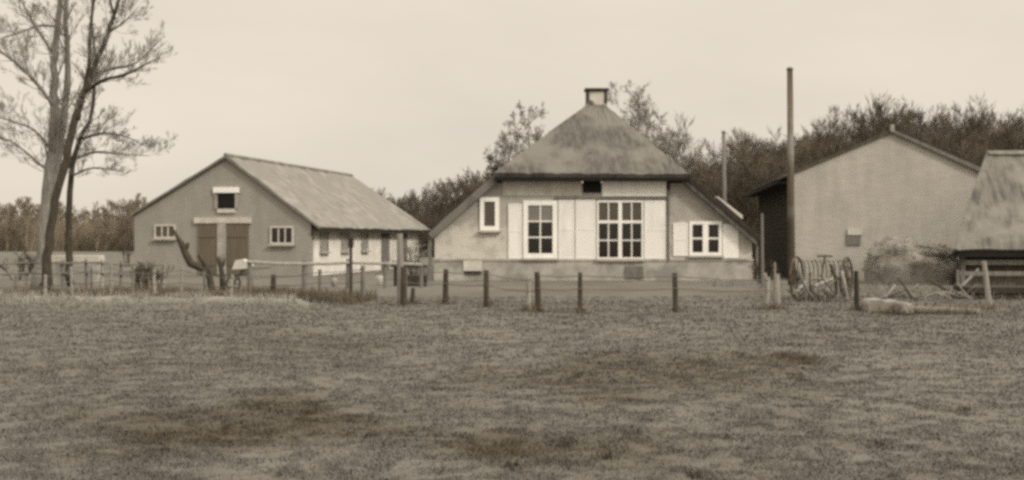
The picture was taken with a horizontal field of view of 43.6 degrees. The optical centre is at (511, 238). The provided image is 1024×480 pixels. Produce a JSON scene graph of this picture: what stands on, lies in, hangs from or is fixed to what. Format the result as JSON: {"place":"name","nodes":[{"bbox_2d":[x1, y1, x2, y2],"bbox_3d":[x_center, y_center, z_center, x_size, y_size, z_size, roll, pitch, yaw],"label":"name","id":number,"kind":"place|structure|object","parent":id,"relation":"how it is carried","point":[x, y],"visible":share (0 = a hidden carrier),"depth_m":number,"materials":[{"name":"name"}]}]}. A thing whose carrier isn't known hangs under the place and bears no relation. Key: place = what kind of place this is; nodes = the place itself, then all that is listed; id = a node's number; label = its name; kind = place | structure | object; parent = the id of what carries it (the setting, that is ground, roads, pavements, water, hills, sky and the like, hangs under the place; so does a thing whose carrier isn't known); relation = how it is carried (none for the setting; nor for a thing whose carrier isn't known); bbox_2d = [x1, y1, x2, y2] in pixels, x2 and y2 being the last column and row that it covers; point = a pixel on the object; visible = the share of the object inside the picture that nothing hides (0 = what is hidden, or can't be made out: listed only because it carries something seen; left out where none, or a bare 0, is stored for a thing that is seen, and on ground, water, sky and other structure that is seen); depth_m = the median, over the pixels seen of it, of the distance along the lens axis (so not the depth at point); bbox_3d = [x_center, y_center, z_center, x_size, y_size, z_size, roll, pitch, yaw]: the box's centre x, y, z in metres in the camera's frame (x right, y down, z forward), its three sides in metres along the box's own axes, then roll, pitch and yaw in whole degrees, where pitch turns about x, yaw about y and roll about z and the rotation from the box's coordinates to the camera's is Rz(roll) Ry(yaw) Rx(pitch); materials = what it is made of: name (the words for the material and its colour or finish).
{"place":"outdoors","nodes":[
{"label":"outdoors","id":0,"kind":"place"},
{"bbox_2d":[0,288,323,305],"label":"dry grass","id":1,"kind":"structure","parent":0,"point":[180,294],"depth_m":29.66,"materials":[{"name":"plant"}]},
{"bbox_2d":[130,153,430,275],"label":"barn","id":2,"kind":"structure","parent":0,"point":[230,208],"depth_m":51.98,"materials":[{"name":"paint"}]},
{"bbox_2d":[152,224,175,239],"bbox_3d":[-14.117,-0.247,52.003,1.045,0.634,0.136,0,0,10],"label":"window","id":3,"kind":"structure","parent":2,"relation":"in","point":[161,232],"depth_m":52.03,"materials":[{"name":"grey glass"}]},
{"bbox_2d":[198,223,216,273],"bbox_3d":[-12.288,0.424,51.712,0.800,2.052,0.077,0,0,10],"label":"door","id":4,"kind":"structure","parent":2,"relation":"in","point":[207,232],"depth_m":51.68,"materials":[{"name":"brown wood"}]},
{"bbox_2d":[227,223,248,274],"bbox_3d":[-11.045,0.424,51.492,0.906,2.052,0.077,0,0,10],"label":"door","id":5,"kind":"structure","parent":2,"relation":"in","point":[237,233],"depth_m":51.48,"materials":[{"name":"brown wood"}]},
{"bbox_2d":[268,226,294,245],"bbox_3d":[-9.210,-0.093,51.138,1.105,0.795,0.136,0,0,10],"label":"window","id":6,"kind":"structure","parent":2,"relation":"in","point":[279,235],"depth_m":51.16,"materials":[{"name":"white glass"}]},
{"bbox_2d":[319,232,330,253],"bbox_3d":[-7.663,0.135,52.563,0.136,0.970,1.120,0,0,10],"label":"window","id":7,"kind":"structure","parent":2,"relation":"in","point":[324,236],"depth_m":52.54,"materials":[{"name":"white glass"}]},
{"bbox_2d":[340,232,348,252],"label":"window","id":8,"kind":"structure","parent":2,"relation":"in","point":[344,235],"depth_m":55.25,"materials":[{"name":"white glass"}]},
{"bbox_2d":[361,233,370,251],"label":"window","id":9,"kind":"structure","parent":2,"relation":"in","point":[364,236],"depth_m":58.24,"materials":[{"name":"white glass"}]},
{"bbox_2d":[381,233,389,268],"bbox_3d":[-6.097,0.575,61.680,0.057,1.750,1.300,0,0,10],"label":"door","id":10,"kind":"structure","parent":2,"relation":"in","point":[385,237],"depth_m":61.58,"materials":[{"name":"grey wood"}]},
{"bbox_2d":[0,251,1023,479],"bbox_3d":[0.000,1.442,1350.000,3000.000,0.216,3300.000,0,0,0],"label":"ground","id":11,"kind":"structure","parent":0,"point":[433,289],"depth_m":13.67,"materials":[{"name":"plant"}]},
{"bbox_2d":[0,204,20,251],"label":"woodland tree","id":12,"kind":"object","parent":11,"relation":"on","point":[7,229],"visible":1,"depth_m":145.33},
{"bbox_2d":[3,200,21,245],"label":"woodland tree","id":13,"kind":"object","parent":11,"relation":"on","point":[11,222],"visible":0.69,"depth_m":147.53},
{"bbox_2d":[0,249,35,279],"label":"shrub","id":14,"kind":"object","parent":11,"relation":"on","point":[30,267],"visible":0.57,"depth_m":46.17,"materials":[{"name":"grey plant"}]},
{"bbox_2d":[13,203,37,251],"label":"woodland tree","id":15,"kind":"object","parent":11,"relation":"on","point":[25,225],"visible":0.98,"depth_m":145.71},
{"bbox_2d":[0,0,94,288],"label":"bare tree","id":16,"kind":"object","parent":11,"relation":"on","point":[57,126],"visible":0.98,"depth_m":37.90,"materials":[{"name":"grey plant"}]},
{"bbox_2d":[0,211,133,251],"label":"undergrowth","id":17,"kind":"object","parent":11,"relation":"on","point":[79,243],"visible":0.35,"depth_m":148.41,"materials":[{"name":"plant"}]},
{"bbox_2d":[51,255,104,284],"bbox_3d":[-13.991,1.023,41.290,1.538,0.953,0.580,0,0,0],"label":"table","id":18,"kind":"object","parent":11,"relation":"on","point":[81,258],"visible":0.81,"depth_m":41.05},
{"bbox_2d":[0,259,164,289],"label":"rail fence","id":19,"kind":"object","parent":11,"relation":"on","point":[63,263],"visible":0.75,"depth_m":37.34,"materials":[{"name":"grey wood"}]},
{"bbox_2d":[81,210,109,251],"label":"woodland tree","id":20,"kind":"object","parent":11,"relation":"on","point":[94,234],"visible":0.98,"depth_m":144.85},
{"bbox_2d":[96,213,116,251],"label":"woodland tree","id":21,"kind":"object","parent":11,"relation":"on","point":[104,235],"visible":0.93,"depth_m":145.64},
{"bbox_2d":[39,0,175,289],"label":"bare tree","id":22,"kind":"object","parent":11,"relation":"on","point":[92,73],"visible":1,"depth_m":36.43,"materials":[{"name":"brown plant"}]},
{"bbox_2d":[99,208,133,266],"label":"shrub","id":23,"kind":"object","parent":11,"relation":"on","point":[128,241],"visible":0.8,"depth_m":67.88,"materials":[{"name":"grey plant"}]},
{"bbox_2d":[107,198,133,250],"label":"woodland tree","id":24,"kind":"object","parent":11,"relation":"on","point":[122,207],"visible":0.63,"depth_m":151.79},
{"bbox_2d":[65,0,178,285],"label":"bare tree","id":25,"kind":"object","parent":11,"relation":"on","point":[75,156],"visible":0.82,"depth_m":39.42,"materials":[{"name":"brown plant"}]},
{"bbox_2d":[127,260,173,288],"bbox_3d":[-10.113,1.082,35.744,1.272,0.956,1.161,0,0,0],"label":"shrub","id":26,"kind":"object","parent":11,"relation":"on","point":[149,268],"visible":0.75,"depth_m":35.79,"materials":[{"name":"grey plant"}]},
{"bbox_2d":[0,283,378,304],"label":"dry weeds","id":27,"kind":"object","parent":11,"relation":"on","point":[333,296],"visible":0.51,"depth_m":31.88,"materials":[{"name":"plant"}]},
{"bbox_2d":[14,264,365,298],"bbox_3d":[-7.640,1.138,31.194,8.300,1.028,2.041,0,0,0],"label":"wire fence","id":28,"kind":"object","parent":11,"relation":"on","point":[273,285],"visible":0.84,"depth_m":30.76,"materials":[{"name":"grey wood"}]},
{"bbox_2d":[172,229,214,290],"bbox_3d":[-8.442,0.656,34.000,1.178,1.804,0.220,0,0,0],"label":"dead tree","id":29,"kind":"object","parent":11,"relation":"on","point":[188,258],"visible":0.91,"depth_m":33.93,"materials":[{"name":"wood"}]},
{"bbox_2d":[217,257,225,289],"bbox_3d":[-8.180,0.992,36.000,0.263,0.966,0.175,0,0,0],"label":"fence post","id":30,"kind":"object","parent":11,"relation":"on","point":[221,273],"visible":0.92,"depth_m":35.94,"materials":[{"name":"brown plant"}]},
{"bbox_2d":[225,259,270,289],"bbox_3d":[-7.705,1.065,37.275,1.281,0.928,0.550,0,0,0],"label":"wheelbarrow","id":31,"kind":"object","parent":11,"relation":"on","point":[241,264],"visible":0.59,"depth_m":37.03,"materials":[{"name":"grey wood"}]},
{"bbox_2d":[247,258,422,290],"bbox_3d":[-5.183,1.105,37.819,5.509,1.090,0.442,0,0,-28],"label":"rail fence","id":32,"kind":"object","parent":11,"relation":"on","point":[305,263],"visible":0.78,"depth_m":37.70,"materials":[{"name":"grey wood"}]},
{"bbox_2d":[348,230,353,292],"bbox_3d":[-4.009,0.700,31.858,0.120,1.799,0.120,0,0,0],"label":"post","id":33,"kind":"object","parent":11,"relation":"on","point":[350,243],"visible":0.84,"depth_m":31.83,"materials":[{"name":"brown wood"}]},
{"bbox_2d":[397,234,403,303],"bbox_3d":[-2.519,0.746,29.033,0.176,1.712,0.170,0,0,23],"label":"post","id":34,"kind":"object","parent":11,"relation":"on","point":[400,260],"visible":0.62,"depth_m":28.97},
{"bbox_2d":[396,239,427,274],"bbox_3d":[-4.057,0.764,52.820,1.608,1.586,1.801,0,0,0],"label":"shrub","id":35,"kind":"object","parent":11,"relation":"on","point":[408,251],"visible":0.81,"depth_m":52.80,"materials":[{"name":"grey plant"}]},
{"bbox_2d":[405,207,455,256],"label":"undergrowth","id":36,"kind":"object","parent":11,"relation":"on","point":[423,241],"visible":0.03,"depth_m":102.82,"materials":[{"name":"grey plant"}]},
{"bbox_2d":[424,188,450,246],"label":"woodland tree","id":37,"kind":"object","parent":11,"relation":"on","point":[439,206],"visible":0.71,"depth_m":100.69,"materials":[{"name":"grey plant"}]},
{"bbox_2d":[423,191,451,256],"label":"woodland tree","id":38,"kind":"object","parent":11,"relation":"on","point":[426,222],"visible":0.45,"depth_m":102.14,"materials":[{"name":"grey plant"}]},
{"bbox_2d":[433,183,462,222],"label":"woodland tree","id":39,"kind":"object","parent":11,"relation":"on","point":[454,200],"visible":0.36,"depth_m":107.97,"materials":[{"name":"grey plant"}]},
{"bbox_2d":[451,169,479,207],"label":"woodland tree","id":40,"kind":"object","parent":11,"relation":"on","point":[468,177],"visible":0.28,"depth_m":110.87,"materials":[{"name":"grey plant"}]},
{"bbox_2d":[482,153,503,181],"bbox_3d":[-0.500,-1.308,61.983,1.841,5.651,2.636,0,0,-25],"label":"bare tree","id":41,"kind":"object","parent":11,"relation":"on","point":[495,168],"visible":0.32,"depth_m":61.95,"materials":[{"name":"grey plant"}]},
{"bbox_2d":[481,129,532,179],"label":"bare tree","id":42,"kind":"object","parent":11,"relation":"on","point":[503,138],"visible":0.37,"depth_m":65.66,"materials":[{"name":"grey plant"}]},
{"bbox_2d":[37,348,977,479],"bbox_3d":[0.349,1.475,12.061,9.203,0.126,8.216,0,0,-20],"label":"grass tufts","id":43,"kind":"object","parent":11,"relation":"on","point":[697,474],"visible":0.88,"depth_m":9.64,"materials":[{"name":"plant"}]},
{"bbox_2d":[486,100,548,170],"bbox_3d":[1.236,-2.703,63.654,4.053,8.418,3.905,0,0,37],"label":"bare tree","id":44,"kind":"object","parent":11,"relation":"on","point":[538,134],"visible":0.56,"depth_m":64.02,"materials":[{"name":"grey plant"}]},
{"bbox_2d":[400,267,769,312],"bbox_3d":[1.153,1.140,26.791,8.064,1.024,2.610,0,0,19],"label":"wire fence","id":45,"kind":"object","parent":11,"relation":"on","point":[445,283],"visible":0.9,"depth_m":26.30,"materials":[{"name":"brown wood"}]},
{"bbox_2d":[428,88,760,280],"bbox_3d":[2.882,-2.124,53.519,11.674,7.248,18.161,0,0,0],"label":"farmhouse","id":46,"kind":"object","parent":11,"relation":"on","point":[647,208],"visible":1,"depth_m":44.97,"materials":[{"name":"paint"}]},
{"bbox_2d":[463,261,481,273],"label":"cellar window","id":47,"kind":"structure","parent":46,"relation":"in","point":[470,267],"depth_m":44.91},
{"bbox_2d":[478,197,500,231],"bbox_3d":[-0.787,-0.827,44.923,0.795,1.233,0.146,0,0,0],"label":"window","id":48,"kind":"structure","parent":46,"relation":"in","point":[489,206],"depth_m":44.93,"materials":[{"name":"white paint"}]},
{"bbox_2d":[522,200,558,259],"bbox_3d":[0.994,-0.284,44.923,1.320,2.095,0.146,0,0,0],"label":"window","id":49,"kind":"structure","parent":46,"relation":"in","point":[539,216],"depth_m":44.98,"materials":[{"name":"white paint"}]},
{"bbox_2d":[595,200,644,260],"bbox_3d":[3.797,-0.265,44.923,1.751,2.132,0.146,0,0,0],"label":"window","id":50,"kind":"structure","parent":46,"relation":"in","point":[619,222],"depth_m":44.98,"materials":[{"name":"white paint"}]},
{"bbox_2d":[687,221,723,257],"bbox_3d":[6.797,0.035,44.923,1.264,1.270,0.146,0,0,0],"label":"window","id":51,"kind":"structure","parent":46,"relation":"in","point":[705,237],"depth_m":44.95,"materials":[{"name":"white paint"}]},
{"bbox_2d":[607,79,683,168],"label":"bare tree","id":52,"kind":"object","parent":11,"relation":"on","point":[640,115],"visible":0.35,"depth_m":65.53,"materials":[{"name":"grey plant"}]},
{"bbox_2d":[620,99,675,155],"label":"bare tree","id":53,"kind":"object","parent":11,"relation":"on","point":[653,128],"visible":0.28,"depth_m":67.55,"materials":[{"name":"grey plant"}]},
{"bbox_2d":[651,124,693,171],"bbox_3d":[7.720,-2.115,65.293,3.145,7.280,4.483,0,0,0],"label":"bare tree","id":54,"kind":"object","parent":11,"relation":"on","point":[676,160],"visible":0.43,"depth_m":64.67,"materials":[{"name":"grey plant"}]},
{"bbox_2d":[662,111,707,170],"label":"woodland tree","id":55,"kind":"object","parent":11,"relation":"on","point":[681,132],"visible":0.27,"depth_m":100.31,"materials":[{"name":"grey plant"}]},
{"bbox_2d":[687,165,731,198],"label":"woodland tree","id":56,"kind":"object","parent":11,"relation":"on","point":[716,192],"visible":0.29,"depth_m":72.40,"materials":[{"name":"grey plant"}]},
{"bbox_2d":[691,137,734,187],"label":"woodland tree","id":57,"kind":"object","parent":11,"relation":"on","point":[712,153],"visible":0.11,"depth_m":99.92,"materials":[{"name":"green plant"}]},
{"bbox_2d":[687,153,748,199],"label":"woodland tree","id":58,"kind":"object","parent":11,"relation":"on","point":[699,160],"visible":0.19,"depth_m":78.35,"materials":[{"name":"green plant"}]},
{"bbox_2d":[690,161,754,212],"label":"woodland tree","id":59,"kind":"object","parent":11,"relation":"on","point":[727,196],"visible":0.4,"depth_m":72.92,"materials":[{"name":"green plant"}]},
{"bbox_2d":[722,131,726,202],"bbox_3d":[10.454,-1.848,63.000,0.294,6.898,0.228,0,0,0],"label":"utility pole","id":60,"kind":"object","parent":11,"relation":"on","point":[724,165],"visible":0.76,"depth_m":62.91,"materials":[{"name":"grey wood"}]},
{"bbox_2d":[702,154,757,216],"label":"woodland tree","id":61,"kind":"object","parent":11,"relation":"on","point":[731,177],"visible":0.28,"depth_m":74.81,"materials":[{"name":"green plant"}]},
{"bbox_2d":[707,138,761,222],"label":"woodland tree","id":62,"kind":"object","parent":11,"relation":"on","point":[740,161],"visible":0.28,"depth_m":77.08,"materials":[{"name":"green plant"}]},
{"bbox_2d":[712,134,775,219],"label":"woodland tree","id":63,"kind":"object","parent":11,"relation":"on","point":[735,157],"visible":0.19,"depth_m":91.53,"materials":[{"name":"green plant"}]},
{"bbox_2d":[708,127,781,189],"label":"woodland tree","id":64,"kind":"object","parent":11,"relation":"on","point":[741,138],"visible":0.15,"depth_m":87.30,"materials":[{"name":"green plant"}]},
{"bbox_2d":[718,151,776,258],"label":"woodland tree","id":65,"kind":"object","parent":11,"relation":"on","point":[744,186],"visible":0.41,"depth_m":73.61,"materials":[{"name":"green plant"}]},
{"bbox_2d":[726,138,776,228],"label":"woodland tree","id":66,"kind":"object","parent":11,"relation":"on","point":[749,155],"visible":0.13,"depth_m":81.71,"materials":[{"name":"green plant"}]},
{"bbox_2d":[728,146,785,226],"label":"woodland tree","id":67,"kind":"object","parent":11,"relation":"on","point":[756,202],"visible":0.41,"depth_m":72.39,"materials":[{"name":"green plant"}]},
{"bbox_2d":[761,213,763,287],"bbox_3d":[7.578,0.421,38.711,0.102,2.359,0.096,0,0,22],"label":"post","id":68,"kind":"object","parent":11,"relation":"on","point":[762,252],"visible":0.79,"depth_m":38.67,"materials":[{"name":"grey wood"}]},
{"bbox_2d":[749,258,779,283],"bbox_3d":[8.326,1.112,42.215,1.197,0.902,0.816,0,0,-31],"label":"shrub","id":69,"kind":"object","parent":11,"relation":"on","point":[770,269],"visible":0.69,"depth_m":42.16,"materials":[{"name":"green plant"}]},
{"bbox_2d":[774,274,780,307],"bbox_3d":[5.617,1.178,27.068,0.149,0.848,0.149,0,0,22],"label":"post","id":70,"kind":"object","parent":11,"relation":"on","point":[777,295],"visible":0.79,"depth_m":27.01,"materials":[{"name":"grey wood"}]},
{"bbox_2d":[750,145,813,230],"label":"woodland tree","id":71,"kind":"object","parent":11,"relation":"on","point":[784,163],"visible":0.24,"depth_m":69.95,"materials":[{"name":"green plant"}]},
{"bbox_2d":[786,67,795,284],"bbox_3d":[8.934,-1.949,41.000,0.304,7.099,0.238,0,0,0],"label":"utility pole","id":72,"kind":"object","parent":11,"relation":"on","point":[790,191],"visible":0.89,"depth_m":40.91,"materials":[{"name":"brown wood"}]},
{"bbox_2d":[768,132,820,176],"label":"woodland tree","id":73,"kind":"object","parent":11,"relation":"on","point":[800,142],"visible":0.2,"depth_m":79.33,"materials":[{"name":"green plant"}]},
{"bbox_2d":[760,136,835,183],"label":"woodland tree","id":74,"kind":"object","parent":11,"relation":"on","point":[809,156],"visible":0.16,"depth_m":73.69,"materials":[{"name":"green plant"}]},
{"bbox_2d":[795,118,839,166],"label":"woodland tree","id":75,"kind":"object","parent":11,"relation":"on","point":[837,128],"visible":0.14,"depth_m":79.58,"materials":[{"name":"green plant"}]},
{"bbox_2d":[784,105,854,146],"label":"woodland tree","id":76,"kind":"object","parent":11,"relation":"on","point":[835,116],"visible":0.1,"depth_m":101.33,"materials":[{"name":"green plant"}]},
{"bbox_2d":[787,264,853,301],"bbox_3d":[7.328,1.056,30.449,1.777,0.911,0.985,0,0,0],"label":"farm implement","id":77,"kind":"object","parent":11,"relation":"on","point":[809,291],"visible":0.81,"depth_m":30.14,"materials":[{"name":"grey wood"}]},
{"bbox_2d":[789,255,852,297],"bbox_3d":[7.421,0.974,31.171,1.420,1.108,1.845,0,0,30],"label":"hay rake","id":78,"kind":"object","parent":11,"relation":"on","point":[795,277],"visible":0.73,"depth_m":31.53,"materials":[{"name":"grey metal"}]},
{"bbox_2d":[799,109,877,163],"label":"woodland tree","id":79,"kind":"object","parent":11,"relation":"on","point":[858,127],"visible":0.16,"depth_m":77.86,"materials":[{"name":"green plant"}]},
{"bbox_2d":[854,271,859,309],"bbox_3d":[7.135,1.136,26.470,0.120,0.930,0.117,0,0,-23],"label":"post","id":80,"kind":"object","parent":11,"relation":"on","point":[856,289],"visible":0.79,"depth_m":26.43,"materials":[{"name":"brown wood"}]},
{"bbox_2d":[831,102,902,153],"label":"woodland tree","id":81,"kind":"object","parent":11,"relation":"on","point":[882,116],"visible":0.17,"depth_m":80.33,"materials":[{"name":"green plant"}]},
{"bbox_2d":[834,91,916,143],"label":"woodland tree","id":82,"kind":"object","parent":11,"relation":"on","point":[876,104],"visible":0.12,"depth_m":88.07,"materials":[{"name":"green plant"}]},
{"bbox_2d":[860,298,896,312],"bbox_3d":[7.488,1.355,25.964,0.744,0.289,0.500,0,0,0],"label":"stone block","id":83,"kind":"object","parent":11,"relation":"on","point":[871,303],"depth_m":25.71,"materials":[{"name":"stone"}]},
{"bbox_2d":[894,301,913,314],"bbox_3d":[7.783,1.375,25.425,0.250,0.250,0.500,0,0,0],"label":"stone block","id":84,"kind":"object","parent":11,"relation":"on","point":[904,306],"depth_m":25.19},
{"bbox_2d":[856,235,958,284],"bbox_3d":[13.460,0.778,42.387,3.759,1.921,2.868,0,0,0],"label":"straw heap","id":85,"kind":"object","parent":11,"relation":"on","point":[907,260],"visible":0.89,"depth_m":41.56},
{"bbox_2d":[887,104,940,139],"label":"woodland tree","id":86,"kind":"object","parent":11,"relation":"on","point":[921,117],"visible":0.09,"depth_m":88.66,"materials":[{"name":"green plant"}]},
{"bbox_2d":[866,282,979,299],"bbox_3d":[10.327,1.288,31.485,3.554,0.449,1.937,0,0,0],"label":"brush pile","id":87,"kind":"object","parent":11,"relation":"on","point":[964,295],"visible":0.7,"depth_m":30.94,"materials":[{"name":"grey wood"}]},
{"bbox_2d":[892,103,959,154],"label":"woodland tree","id":88,"kind":"object","parent":11,"relation":"on","point":[936,119],"visible":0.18,"depth_m":77.91,"materials":[{"name":"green plant"}]},
{"bbox_2d":[910,123,950,149],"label":"woodland tree","id":89,"kind":"object","parent":11,"relation":"on","point":[926,141],"visible":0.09,"depth_m":71.72,"materials":[{"name":"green plant"}]},
{"bbox_2d":[925,125,954,155],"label":"woodland tree","id":90,"kind":"object","parent":11,"relation":"on","point":[937,134],"visible":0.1,"depth_m":73.73,"materials":[{"name":"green plant"}]},
{"bbox_2d":[913,306,979,313],"bbox_3d":[8.629,1.449,25.534,1.376,0.199,0.262,0,0,0],"label":"log","id":91,"kind":"object","parent":11,"relation":"on","point":[916,308],"visible":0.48,"depth_m":25.48,"materials":[{"name":"brown wood"}]},
{"bbox_2d":[948,139,977,165],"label":"woodland tree","id":92,"kind":"object","parent":11,"relation":"on","point":[963,154],"visible":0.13,"depth_m":71.86,"materials":[{"name":"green plant"}]},
{"bbox_2d":[948,120,983,166],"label":"woodland tree","id":93,"kind":"object","parent":11,"relation":"on","point":[967,140],"visible":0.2,"depth_m":78.72,"materials":[{"name":"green plant"}]},
{"bbox_2d":[934,270,1023,298],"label":"farm sledge","id":94,"kind":"object","parent":11,"relation":"on","point":[1011,292],"visible":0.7,"depth_m":31.42,"materials":[{"name":"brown wood"}]},
{"bbox_2d":[951,90,1012,164],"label":"woodland tree","id":95,"kind":"object","parent":11,"relation":"on","point":[980,119],"visible":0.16,"depth_m":87.94,"materials":[{"name":"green plant"}]},
{"bbox_2d":[982,261,991,307],"bbox_3d":[10.283,1.048,27.692,0.249,1.118,0.138,0,0,0],"label":"post","id":96,"kind":"object","parent":11,"relation":"on","point":[986,284],"visible":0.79,"depth_m":27.65,"materials":[{"name":"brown wood"}]},
{"bbox_2d":[952,150,1023,285],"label":"thatched shed","id":97,"kind":"structure","parent":11,"relation":"on","point":[991,232],"depth_m":40.61,"materials":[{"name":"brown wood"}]},
{"bbox_2d":[961,127,1015,160],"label":"woodland tree","id":98,"kind":"object","parent":11,"relation":"on","point":[972,142],"visible":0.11,"depth_m":77.76,"materials":[{"name":"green plant"}]},
{"bbox_2d":[965,115,1011,164],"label":"woodland tree","id":99,"kind":"object","parent":11,"relation":"on","point":[992,135],"visible":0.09,"depth_m":81.93,"materials":[{"name":"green plant"}]},
{"bbox_2d":[959,105,1023,153],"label":"woodland tree","id":100,"kind":"object","parent":11,"relation":"on","point":[1015,115],"visible":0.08,"depth_m":89.10,"materials":[{"name":"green plant"}]},
{"bbox_2d":[966,110,1022,165],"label":"woodland tree","id":101,"kind":"object","parent":11,"relation":"on","point":[1006,145],"visible":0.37,"depth_m":71.84,"materials":[{"name":"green plant"}]},
{"bbox_2d":[969,124,1023,166],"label":"woodland tree","id":102,"kind":"object","parent":11,"relation":"on","point":[1012,138],"visible":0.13,"depth_m":71.29,"materials":[{"name":"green plant"}]},
{"bbox_2d":[0,0,1023,224],"label":"sky","id":103,"kind":"structure","parent":0,"point":[397,96],"materials":[{"name":"beige"}]},
{"bbox_2d":[40,289,1010,315],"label":"fence","id":104,"kind":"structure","parent":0,"point":[769,307],"depth_m":26.00,"materials":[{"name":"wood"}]},
{"bbox_2d":[745,125,980,279],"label":"barn","id":105,"kind":"structure","parent":0,"point":[851,202],"depth_m":45.73,"materials":[{"name":"paint"}]},
{"bbox_2d":[846,229,861,244],"bbox_3d":[12.230,-0.048,45.736,0.541,0.553,0.067,0,0,6],"label":"vent window","id":106,"kind":"structure","parent":105,"relation":"in","point":[853,235],"depth_m":45.72,"materials":[{"name":"grey wood"}]},
{"bbox_2d":[707,278,1023,309],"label":"rough grass","id":107,"kind":"structure","parent":0,"point":[871,294],"depth_m":32.58,"materials":[{"name":"plant"}]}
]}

